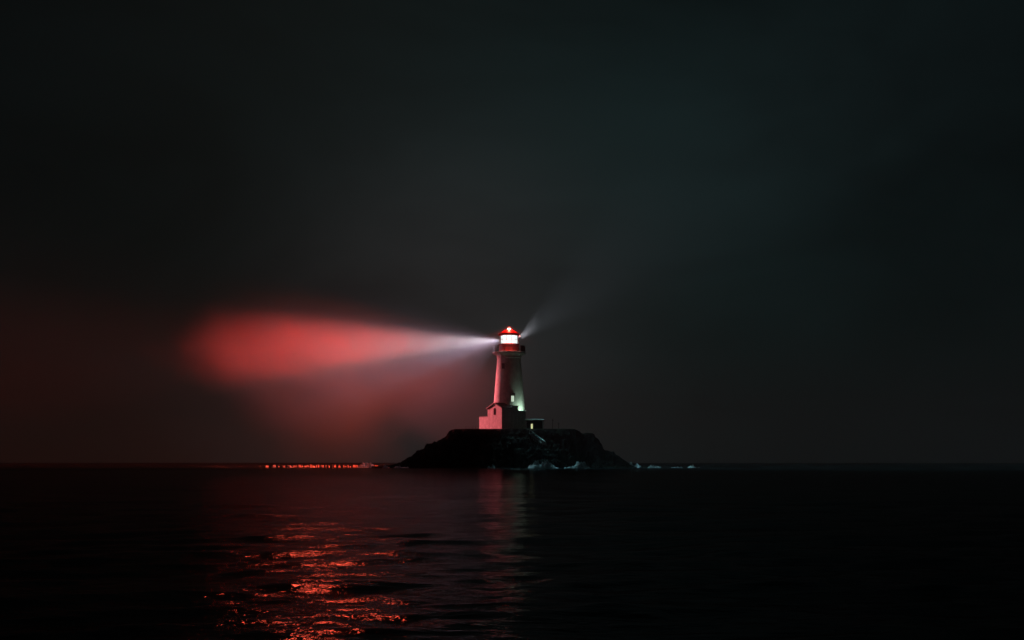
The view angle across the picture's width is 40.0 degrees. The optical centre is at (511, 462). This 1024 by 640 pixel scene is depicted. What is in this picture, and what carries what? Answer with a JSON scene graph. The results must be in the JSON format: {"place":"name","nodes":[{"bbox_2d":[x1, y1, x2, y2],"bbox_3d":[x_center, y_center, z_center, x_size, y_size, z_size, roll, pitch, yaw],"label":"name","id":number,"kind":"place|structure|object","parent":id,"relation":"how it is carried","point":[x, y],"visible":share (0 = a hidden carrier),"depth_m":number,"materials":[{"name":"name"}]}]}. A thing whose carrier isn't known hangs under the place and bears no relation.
{"place":"outdoors","nodes":[
{"label":"outdoors","id":0,"kind":"place"},
{"bbox_2d":[0,463,1023,639],"bbox_3d":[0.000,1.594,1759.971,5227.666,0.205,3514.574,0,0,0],"label":"sea","id":1,"kind":"structure","parent":0,"point":[666,551],"depth_m":24.75,"materials":[{"name":"liquid"}]},
{"bbox_2d":[265,464,375,466],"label":"sea foam","id":2,"kind":"object","parent":1,"relation":"on","point":[313,466],"visible":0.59,"depth_m":433.40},
{"bbox_2d":[357,461,373,467],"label":"breaking wave","id":3,"kind":"object","parent":1,"relation":"on","point":[365,465],"visible":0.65,"depth_m":395.28,"materials":[{"name":"liquid"}]},
{"bbox_2d":[369,429,661,467],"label":"rock island","id":4,"kind":"object","parent":1,"relation":"in","point":[496,448],"visible":0.52,"depth_m":383.13,"materials":[{"name":"black stone"}]},
{"bbox_2d":[479,402,524,428],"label":"keepers house","id":5,"kind":"structure","parent":4,"relation":"on","point":[502,416],"depth_m":393.70,"materials":[{"name":"paint"}]},
{"bbox_2d":[493,328,525,410],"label":"lighthouse","id":6,"kind":"object","parent":4,"relation":"on","point":[509,391],"visible":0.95,"depth_m":397.95,"materials":[{"name":"paint"}]},
{"bbox_2d":[510,393,514,401],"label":"window","id":7,"kind":"structure","parent":6,"relation":"in","point":[512,394],"depth_m":396.67,"materials":[{"name":"glass"}]},
{"bbox_2d":[525,419,543,428],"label":"store hut","id":8,"kind":"object","parent":4,"relation":"on","point":[534,423],"visible":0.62,"depth_m":396.00,"materials":[{"name":"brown wood"}]},
{"bbox_2d":[529,430,546,445],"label":"cliff stairs","id":9,"kind":"structure","parent":4,"relation":"on","point":[537,438],"depth_m":384.50,"materials":[{"name":"stone"}]},
{"bbox_2d":[528,460,556,467],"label":"breaking wave","id":10,"kind":"object","parent":1,"relation":"on","point":[545,464],"visible":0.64,"depth_m":367.13,"materials":[{"name":"liquid"}]},
{"bbox_2d":[567,461,589,467],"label":"breaking wave","id":11,"kind":"object","parent":1,"relation":"on","point":[581,465],"visible":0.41,"depth_m":367.19,"materials":[{"name":"liquid"}]},
{"bbox_2d":[0,0,1023,462],"label":"sky","id":12,"kind":"structure","parent":0,"point":[232,231],"materials":[{"name":"black"}]}
]}

